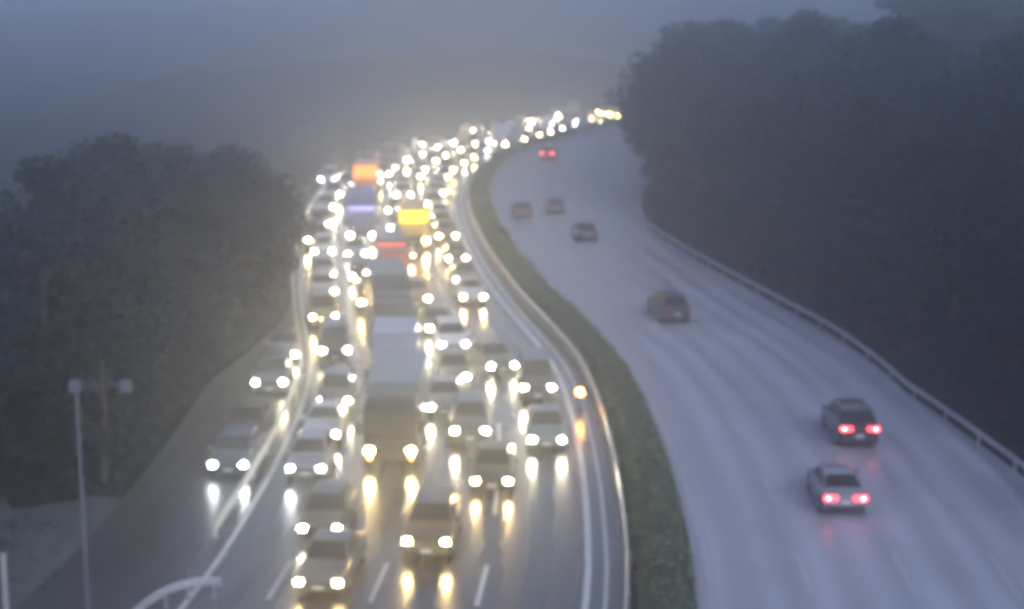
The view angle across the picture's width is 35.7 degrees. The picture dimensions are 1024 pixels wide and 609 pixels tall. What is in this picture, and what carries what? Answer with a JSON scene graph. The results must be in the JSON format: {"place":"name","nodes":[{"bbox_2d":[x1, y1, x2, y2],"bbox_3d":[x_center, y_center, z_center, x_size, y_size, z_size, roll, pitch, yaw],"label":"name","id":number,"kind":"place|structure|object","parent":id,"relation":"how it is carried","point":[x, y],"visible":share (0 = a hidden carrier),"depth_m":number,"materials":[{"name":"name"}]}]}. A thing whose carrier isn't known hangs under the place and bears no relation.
{"place":"outdoors","nodes":[
{"label":"outdoors","id":0,"kind":"place"},
{"bbox_2d":[17,305,295,608],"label":"ramp road","id":1,"kind":"structure","parent":0,"point":[162,533],"depth_m":62.10,"materials":[{"name":"asphalt"}]},
{"bbox_2d":[68,377,131,608],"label":"equipment pole","id":2,"kind":"object","parent":1,"relation":"on","point":[75,385],"visible":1,"depth_m":47.87,"materials":[{"name":"metal"}]},
{"bbox_2d":[209,425,262,473],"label":"hatchback","id":3,"kind":"object","parent":1,"relation":"on","point":[237,449],"visible":0.78,"depth_m":68.10,"materials":[{"name":"paint"}]},
{"bbox_2d":[224,400,274,442],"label":"sedan","id":4,"kind":"object","parent":1,"relation":"on","point":[259,415],"visible":0.5,"depth_m":73.39,"materials":[{"name":"brown paint"}]},
{"bbox_2d":[250,349,293,392],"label":"suv car","id":5,"kind":"object","parent":1,"relation":"on","point":[274,371],"visible":1,"depth_m":82.19,"materials":[{"name":"green paint"}]},
{"bbox_2d":[265,328,302,360],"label":"sedan","id":6,"kind":"object","parent":1,"relation":"on","point":[287,338],"visible":0.65,"depth_m":89.66,"materials":[{"name":"silver paint"}]},
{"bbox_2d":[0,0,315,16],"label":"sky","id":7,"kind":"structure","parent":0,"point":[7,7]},
{"bbox_2d":[0,0,1023,608],"bbox_3d":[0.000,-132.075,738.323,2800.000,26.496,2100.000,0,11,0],"label":"ground","id":8,"kind":"structure","parent":0,"point":[212,78],"depth_m":359.52,"materials":[{"name":"green plant"}]},
{"bbox_2d":[0,553,8,608],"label":"marker post","id":9,"kind":"object","parent":8,"relation":"on","point":[4,585],"visible":1,"depth_m":48.85,"materials":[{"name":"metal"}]},
{"bbox_2d":[0,288,92,464],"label":"tree","id":10,"kind":"object","parent":8,"relation":"on","point":[34,367],"visible":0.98,"depth_m":63.67,"materials":[{"name":"green plant"}]},
{"bbox_2d":[0,493,120,608],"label":"gravel apron","id":11,"kind":"object","parent":8,"relation":"on","point":[20,591],"visible":0.94,"depth_m":60.02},
{"bbox_2d":[0,185,150,350],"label":"tree","id":12,"kind":"object","parent":8,"relation":"on","point":[39,199],"visible":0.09,"depth_m":82.40,"materials":[{"name":"green plant"}]},
{"bbox_2d":[0,214,156,439],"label":"tree","id":13,"kind":"object","parent":8,"relation":"on","point":[26,251],"visible":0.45,"depth_m":73.41,"materials":[{"name":"green plant"}]},
{"bbox_2d":[0,153,207,374],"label":"tree","id":14,"kind":"object","parent":8,"relation":"on","point":[41,178],"visible":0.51,"depth_m":78.86,"materials":[{"name":"green plant"}]},
{"bbox_2d":[40,295,167,483],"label":"tree","id":15,"kind":"object","parent":8,"relation":"on","point":[73,349],"visible":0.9,"depth_m":65.73,"materials":[{"name":"green plant"}]},
{"bbox_2d":[58,353,173,454],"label":"tree","id":16,"kind":"object","parent":8,"relation":"on","point":[116,411],"visible":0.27,"depth_m":70.06,"materials":[{"name":"green plant"}]},
{"bbox_2d":[21,130,232,314],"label":"tree","id":17,"kind":"object","parent":8,"relation":"on","point":[111,152],"visible":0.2,"depth_m":88.77,"materials":[{"name":"green plant"}]},
{"bbox_2d":[90,153,221,302],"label":"tree","id":18,"kind":"object","parent":8,"relation":"on","point":[178,177],"visible":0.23,"depth_m":93.88,"materials":[{"name":"green plant"}]},
{"bbox_2d":[112,141,210,238],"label":"tree","id":19,"kind":"object","parent":8,"relation":"on","point":[175,149],"visible":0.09,"depth_m":106.27,"materials":[{"name":"green plant"}]},
{"bbox_2d":[125,301,223,417],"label":"tree","id":20,"kind":"object","parent":8,"relation":"on","point":[190,344],"visible":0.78,"depth_m":76.08,"materials":[{"name":"green plant"}]},
{"bbox_2d":[122,154,262,289],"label":"tree","id":21,"kind":"object","parent":8,"relation":"on","point":[188,165],"visible":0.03,"depth_m":100.04,"materials":[{"name":"green plant"}]},
{"bbox_2d":[145,220,242,333],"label":"tree","id":22,"kind":"object","parent":8,"relation":"on","point":[182,234],"visible":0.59,"depth_m":89.37,"materials":[{"name":"green plant"}]},
{"bbox_2d":[169,161,296,334],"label":"tree","id":23,"kind":"object","parent":8,"relation":"on","point":[233,184],"visible":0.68,"depth_m":94.66,"materials":[{"name":"green plant"}]},
{"bbox_2d":[187,143,321,316],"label":"tree","id":24,"kind":"object","parent":8,"relation":"on","point":[231,155],"visible":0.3,"depth_m":100.37,"materials":[{"name":"green plant"}]},
{"bbox_2d":[214,193,304,303],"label":"tree","id":25,"kind":"object","parent":8,"relation":"on","point":[284,217],"visible":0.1,"depth_m":105.86,"materials":[{"name":"green plant"}]},
{"bbox_2d":[157,118,622,608],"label":"oncoming carriageway","id":26,"kind":"structure","parent":8,"relation":"on","point":[526,543],"depth_m":64.34,"materials":[{"name":"asphalt"}]},
{"bbox_2d":[133,577,220,608],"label":"guardrail end","id":27,"kind":"object","parent":26,"relation":"on","point":[187,584],"visible":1,"depth_m":53.23,"materials":[{"name":"metal"}]},
{"bbox_2d":[285,428,336,476],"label":"hatchback","id":28,"kind":"object","parent":26,"relation":"on","point":[313,453],"visible":1,"depth_m":67.55,"materials":[{"name":"silver paint"}]},
{"bbox_2d":[305,219,327,248],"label":"van","id":29,"kind":"object","parent":26,"relation":"on","point":[322,228],"visible":0.66,"depth_m":130.11,"materials":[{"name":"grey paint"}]},
{"bbox_2d":[308,205,332,231],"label":"van","id":30,"kind":"object","parent":26,"relation":"on","point":[325,213],"visible":0.61,"depth_m":139.68,"materials":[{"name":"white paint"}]},
{"bbox_2d":[309,233,336,258],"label":"suv car","id":31,"kind":"object","parent":26,"relation":"on","point":[323,243],"visible":0.94,"depth_m":124.83,"materials":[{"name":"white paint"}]},
{"bbox_2d":[308,271,338,296],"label":"sedan","id":32,"kind":"object","parent":26,"relation":"on","point":[324,278],"visible":0.71,"depth_m":108.98,"materials":[{"name":"white paint"}]},
{"bbox_2d":[309,255,337,279],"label":"hatchback","id":33,"kind":"object","parent":26,"relation":"on","point":[321,263],"visible":0.67,"depth_m":115.48,"materials":[{"name":"silver paint"}]},
{"bbox_2d":[306,286,340,327],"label":"van","id":34,"kind":"object","parent":26,"relation":"on","point":[321,301],"visible":0.74,"depth_m":98.53,"materials":[{"name":"beige paint"}]},
{"bbox_2d":[212,136,434,538],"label":"guardrail","id":35,"kind":"object","parent":26,"relation":"on","point":[230,503],"visible":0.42,"depth_m":71.94,"materials":[{"name":"metal"}]},
{"bbox_2d":[301,400,348,441],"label":"sedan","id":36,"kind":"object","parent":26,"relation":"on","point":[332,416],"visible":0.71,"depth_m":73.32,"materials":[{"name":"white paint"}]},
{"bbox_2d":[297,480,356,537],"bbox_3d":[-7.057,7.809,60.956,2.080,1.499,4.160,0,11,2],"label":"hatchback","id":37,"kind":"object","parent":26,"relation":"on","point":[330,503],"visible":0.82,"depth_m":60.10,"materials":[{"name":"black paint"}]},
{"bbox_2d":[319,165,340,185],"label":"van","id":38,"kind":"object","parent":26,"relation":"on","point":[330,172],"visible":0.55,"depth_m":174.55,"materials":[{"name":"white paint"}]},
{"bbox_2d":[295,528,365,592],"bbox_3d":[-6.343,8.823,55.779,2.120,1.439,4.610,1,11,5],"label":"sedan","id":39,"kind":"object","parent":26,"relation":"on","point":[332,559],"visible":1,"depth_m":54.79,"materials":[{"name":"grey paint"}]},
{"bbox_2d":[324,179,344,201],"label":"van","id":40,"kind":"object","parent":26,"relation":"on","point":[336,186],"visible":0.69,"depth_m":160.76,"materials":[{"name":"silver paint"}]},
{"bbox_2d":[315,316,353,361],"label":"van","id":41,"kind":"object","parent":26,"relation":"on","point":[333,341],"visible":1,"depth_m":88.85,"materials":[{"name":"paint"}]},
{"bbox_2d":[313,365,357,411],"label":"suv car","id":42,"kind":"object","parent":26,"relation":"on","point":[337,382],"visible":0.77,"depth_m":78.59,"materials":[{"name":"grey paint"}]},
{"bbox_2d":[347,258,363,282],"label":"sedan","id":43,"kind":"object","parent":26,"relation":"on","point":[355,269],"visible":0.58,"depth_m":114.46,"materials":[{"name":"brown paint"}]},
{"bbox_2d":[345,237,367,258],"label":"sedan","id":44,"kind":"object","parent":26,"relation":"on","point":[355,247],"visible":0.98,"depth_m":124.67,"materials":[{"name":"silver paint"}]},
{"bbox_2d":[343,186,379,239],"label":"box truck","id":45,"kind":"object","parent":26,"relation":"on","point":[360,221],"visible":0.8,"depth_m":133.13,"materials":[{"name":"blue paint"}]},
{"bbox_2d":[349,158,380,197],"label":"box truck","id":46,"kind":"object","parent":26,"relation":"on","point":[366,171],"visible":0.73,"depth_m":164.18,"materials":[{"name":"orange paint"}]},
{"bbox_2d":[375,142,404,173],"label":"box truck","id":47,"kind":"object","parent":26,"relation":"on","point":[393,152],"visible":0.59,"depth_m":187.41,"materials":[{"name":"paint"}]},
{"bbox_2d":[363,258,417,330],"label":"box truck","id":48,"kind":"object","parent":26,"relation":"on","point":[386,287],"visible":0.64,"depth_m":95.48,"materials":[{"name":"paint"}]},
{"bbox_2d":[364,317,418,380],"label":"box truck","id":49,"kind":"object","parent":26,"relation":"on","point":[394,334],"visible":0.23,"depth_m":80.03,"materials":[{"name":"white paint"}]},
{"bbox_2d":[356,352,427,461],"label":"long lorry","id":50,"kind":"object","parent":26,"relation":"on","point":[394,416],"visible":1,"depth_m":68.68,"materials":[{"name":"grey metal"}]},
{"bbox_2d":[373,230,412,271],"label":"box truck","id":51,"kind":"object","parent":26,"relation":"on","point":[389,243],"visible":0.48,"depth_m":116.03,"materials":[{"name":"red paint"}]},
{"bbox_2d":[178,119,608,608],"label":"lane markings","id":52,"kind":"object","parent":26,"relation":"on","point":[586,593],"visible":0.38,"depth_m":70.55,"materials":[{"name":"paint"}]},
{"bbox_2d":[394,182,413,200],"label":"suv car","id":53,"kind":"object","parent":26,"relation":"on","point":[404,190],"visible":0.86,"depth_m":161.17,"materials":[{"name":"white paint"}]},
{"bbox_2d":[393,135,417,164],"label":"box truck","id":54,"kind":"object","parent":26,"relation":"on","point":[411,145],"visible":0.65,"depth_m":197.39,"materials":[{"name":"white paint"}]},
{"bbox_2d":[396,202,432,247],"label":"box truck","id":55,"kind":"object","parent":26,"relation":"on","point":[413,221],"visible":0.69,"depth_m":130.47,"materials":[{"name":"yellow paint"}]},
{"bbox_2d":[410,275,431,305],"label":"suv car","id":56,"kind":"object","parent":26,"relation":"on","point":[419,293],"visible":0.56,"depth_m":104.94,"materials":[{"name":"beige paint"}]},
{"bbox_2d":[401,485,461,555],"bbox_3d":[-2.953,8.014,59.339,2.180,1.699,4.660,1,11,3],"label":"suv car","id":57,"kind":"object","parent":26,"relation":"on","point":[433,525],"visible":1,"depth_m":58.24,"materials":[{"name":"brown paint"}]},
{"bbox_2d":[418,304,449,334],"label":"sedan","id":58,"kind":"object","parent":26,"relation":"on","point":[428,314],"visible":0.56,"depth_m":97.01,"materials":[{"name":"black paint"}]},
{"bbox_2d":[266,117,614,601],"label":"lane markings","id":59,"kind":"object","parent":26,"relation":"on","point":[372,596],"visible":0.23,"depth_m":63.49,"materials":[{"name":"paint"}]},
{"bbox_2d":[434,219,457,243],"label":"suv car","id":60,"kind":"object","parent":26,"relation":"on","point":[445,230],"visible":0.98,"depth_m":132.90,"materials":[{"name":"beige paint"}]},
{"bbox_2d":[427,376,465,414],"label":"sedan","id":61,"kind":"object","parent":26,"relation":"on","point":[443,391],"visible":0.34,"depth_m":77.96,"materials":[{"name":"silver paint"}]},
{"bbox_2d":[431,315,469,354],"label":"suv car","id":62,"kind":"object","parent":26,"relation":"on","point":[448,331],"visible":0.86,"depth_m":91.25,"materials":[{"name":"white paint"}]},
{"bbox_2d":[434,347,472,384],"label":"hatchback","id":63,"kind":"object","parent":26,"relation":"on","point":[452,361],"visible":0.79,"depth_m":83.89,"materials":[{"name":"grey paint"}]},
{"bbox_2d":[438,121,469,145],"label":"box truck","id":64,"kind":"object","parent":26,"relation":"on","point":[453,133],"visible":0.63,"depth_m":220.80,"materials":[{"name":"paint"}]},
{"bbox_2d":[441,241,467,263],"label":"sedan","id":65,"kind":"object","parent":26,"relation":"on","point":[451,250],"visible":0.86,"depth_m":122.80,"materials":[{"name":"brown paint"}]},
{"bbox_2d":[447,258,477,288],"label":"suv car","id":66,"kind":"object","parent":26,"relation":"on","point":[460,267],"visible":0.56,"depth_m":112.45,"materials":[{"name":"beige paint"}]},
{"bbox_2d":[453,277,485,303],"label":"sedan","id":67,"kind":"object","parent":26,"relation":"on","point":[467,289],"visible":1,"depth_m":106.61,"materials":[{"name":"white paint"}]},
{"bbox_2d":[447,391,493,441],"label":"suv car","id":68,"kind":"object","parent":26,"relation":"on","point":[471,414],"visible":0.98,"depth_m":73.01,"materials":[{"name":"paint"}]},
{"bbox_2d":[466,338,516,373],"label":"sedan","id":69,"kind":"object","parent":26,"relation":"on","point":[486,356],"visible":0.98,"depth_m":86.71,"materials":[{"name":"paint"}]},
{"bbox_2d":[468,440,518,488],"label":"sedan","id":70,"kind":"object","parent":26,"relation":"on","point":[494,464],"visible":1,"depth_m":66.03,"materials":[{"name":"black paint"}]},
{"bbox_2d":[489,122,519,147],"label":"box truck","id":71,"kind":"object","parent":26,"relation":"on","point":[506,134],"visible":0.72,"depth_m":219.01,"materials":[{"name":"white paint"}]},
{"bbox_2d":[515,347,557,399],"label":"van","id":72,"kind":"object","parent":26,"relation":"on","point":[534,376],"visible":1,"depth_m":80.49,"materials":[{"name":"paint"}]},
{"bbox_2d":[523,404,568,447],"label":"sedan","id":73,"kind":"object","parent":26,"relation":"on","point":[544,425],"visible":1,"depth_m":72.13,"materials":[{"name":"grey paint"}]},
{"bbox_2d":[466,181,629,608],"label":"kerb","id":74,"kind":"structure","parent":26,"relation":"on","point":[569,353],"depth_m":81.82,"materials":[{"name":"concrete"}]},
{"bbox_2d":[547,99,579,119],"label":"box truck","id":75,"kind":"object","parent":26,"relation":"on","point":[559,108],"visible":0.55,"depth_m":273.01,"materials":[{"name":"white paint"}]},
{"bbox_2d":[0,114,1023,593],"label":"undergrowth","id":76,"kind":"object","parent":8,"relation":"on","point":[70,468],"visible":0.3,"depth_m":96.63,"materials":[{"name":"green plant"}]},
{"bbox_2d":[467,160,630,608],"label":"guardrail","id":77,"kind":"object","parent":8,"relation":"on","point":[603,412],"visible":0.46,"depth_m":80.30,"materials":[{"name":"metal"}]},
{"bbox_2d":[469,117,696,608],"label":"median hedge","id":78,"kind":"object","parent":8,"relation":"on","point":[660,570],"visible":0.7,"depth_m":72.69,"materials":[{"name":"green plant"}]},
{"bbox_2d":[489,124,699,608],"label":"guardrail","id":79,"kind":"object","parent":8,"relation":"on","point":[693,566],"visible":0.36,"depth_m":67.40,"materials":[{"name":"metal"}]},
{"bbox_2d":[601,20,722,152],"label":"tree","id":80,"kind":"object","parent":8,"relation":"on","point":[677,31],"visible":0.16,"depth_m":166.53,"materials":[{"name":"green plant"}]},
{"bbox_2d":[645,173,693,213],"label":"tree","id":81,"kind":"object","parent":8,"relation":"on","point":[663,180],"visible":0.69,"depth_m":146.87,"materials":[{"name":"green plant"}]},
{"bbox_2d":[623,54,721,162],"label":"tree","id":82,"kind":"object","parent":8,"relation":"on","point":[636,151],"visible":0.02,"depth_m":162.27,"materials":[{"name":"green plant"}]},
{"bbox_2d":[626,45,724,198],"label":"tree","id":83,"kind":"object","parent":8,"relation":"on","point":[678,122],"visible":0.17,"depth_m":156.82,"materials":[{"name":"green plant"}]},
{"bbox_2d":[626,32,733,203],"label":"tree","id":84,"kind":"object","parent":8,"relation":"on","point":[658,161],"visible":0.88,"depth_m":150.32,"materials":[{"name":"green plant"}]},
{"bbox_2d":[669,20,748,151],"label":"tree","id":85,"kind":"object","parent":8,"relation":"on","point":[731,24],"visible":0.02,"depth_m":166.18,"materials":[{"name":"green plant"}]},
{"bbox_2d":[669,41,759,183],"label":"tree","id":86,"kind":"object","parent":8,"relation":"on","point":[712,107],"visible":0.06,"depth_m":155.88,"materials":[{"name":"green plant"}]},
{"bbox_2d":[668,26,769,131],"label":"tree","id":87,"kind":"object","parent":8,"relation":"on","point":[730,35],"visible":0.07,"depth_m":160.59,"materials":[{"name":"green plant"}]},
{"bbox_2d":[680,36,780,165],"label":"tree","id":88,"kind":"object","parent":8,"relation":"on","point":[737,51],"visible":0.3,"depth_m":149.62,"materials":[{"name":"green plant"}]},
{"bbox_2d":[491,127,1023,608],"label":"outgoing carriageway","id":89,"kind":"structure","parent":8,"relation":"on","point":[755,535],"depth_m":73.82,"materials":[{"name":"asphalt"}]},
{"bbox_2d":[510,201,532,217],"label":"sedan","id":90,"kind":"object","parent":89,"relation":"on","point":[521,208],"visible":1,"depth_m":148.00,"materials":[{"name":"grey paint"}]},
{"bbox_2d":[543,196,564,213],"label":"hatchback","id":91,"kind":"object","parent":89,"relation":"on","point":[554,204],"visible":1,"depth_m":150.93,"materials":[{"name":"grey paint"}]},
{"bbox_2d":[571,221,597,240],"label":"sedan","id":92,"kind":"object","parent":89,"relation":"on","point":[583,230],"visible":1,"depth_m":134.24,"materials":[{"name":"paint"}]},
{"bbox_2d":[646,290,690,321],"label":"suv car","id":93,"kind":"object","parent":89,"relation":"on","point":[662,305],"visible":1,"depth_m":99.83,"materials":[{"name":"black paint"}]},
{"bbox_2d":[495,128,1023,608],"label":"outgoing lane markings","id":94,"kind":"object","parent":89,"relation":"on","point":[913,592],"visible":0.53,"depth_m":75.01,"materials":[{"name":"paint"}]},
{"bbox_2d":[806,464,867,510],"bbox_3d":[13.093,7.203,64.302,2.120,1.439,4.640,0,11,2],"label":"sedan","id":95,"kind":"object","parent":89,"relation":"on","point":[835,487],"visible":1,"depth_m":62.80,"materials":[{"name":"silver paint"}]},
{"bbox_2d":[821,398,879,444],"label":"suv car","id":96,"kind":"object","parent":89,"relation":"on","point":[848,421],"visible":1,"depth_m":71.90,"materials":[{"name":"black paint"}]},
{"bbox_2d":[714,18,849,182],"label":"tree","id":97,"kind":"object","parent":8,"relation":"on","point":[804,31],"visible":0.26,"depth_m":141.54,"materials":[{"name":"green plant"}]},
{"bbox_2d":[756,8,847,52],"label":"tree","id":98,"kind":"object","parent":8,"relation":"on","point":[806,15],"visible":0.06,"depth_m":166.54,"materials":[{"name":"green plant"}]},
{"bbox_2d":[639,173,1023,471],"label":"guardrail","id":99,"kind":"object","parent":8,"relation":"on","point":[978,432],"visible":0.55,"depth_m":90.72,"materials":[{"name":"metal"}]},
{"bbox_2d":[760,59,911,207],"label":"tree","id":100,"kind":"object","parent":8,"relation":"on","point":[767,115],"visible":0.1,"depth_m":131.34,"materials":[{"name":"green plant"}]},
{"bbox_2d":[786,29,927,218],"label":"tree","id":101,"kind":"object","parent":8,"relation":"on","point":[869,44],"visible":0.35,"depth_m":124.39,"materials":[{"name":"green plant"}]},
{"bbox_2d":[801,12,968,220],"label":"tree","id":102,"kind":"object","parent":8,"relation":"on","point":[910,37],"visible":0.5,"depth_m":119.22,"materials":[{"name":"green plant"}]},
{"bbox_2d":[911,0,951,31],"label":"tree","id":103,"kind":"object","parent":8,"relation":"on","point":[924,8],"visible":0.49,"depth_m":191.87,"materials":[{"name":"green plant"}]},
{"bbox_2d":[941,0,997,58],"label":"tree","id":104,"kind":"object","parent":8,"relation":"on","point":[968,6],"visible":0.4,"depth_m":164.93,"materials":[{"name":"green plant"}]},
{"bbox_2d":[944,8,999,54],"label":"tree","id":105,"kind":"object","parent":8,"relation":"on","point":[979,15],"visible":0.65,"depth_m":160.28,"materials":[{"name":"green plant"}]},
{"bbox_2d":[929,30,1023,260],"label":"tree","id":106,"kind":"object","parent":8,"relation":"on","point":[1007,57],"visible":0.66,"depth_m":102.71,"materials":[{"name":"green plant"}]},
{"bbox_2d":[967,19,1021,54],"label":"tree","id":107,"kind":"object","parent":8,"relation":"on","point":[989,27],"visible":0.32,"depth_m":153.82,"materials":[{"name":"green plant"}]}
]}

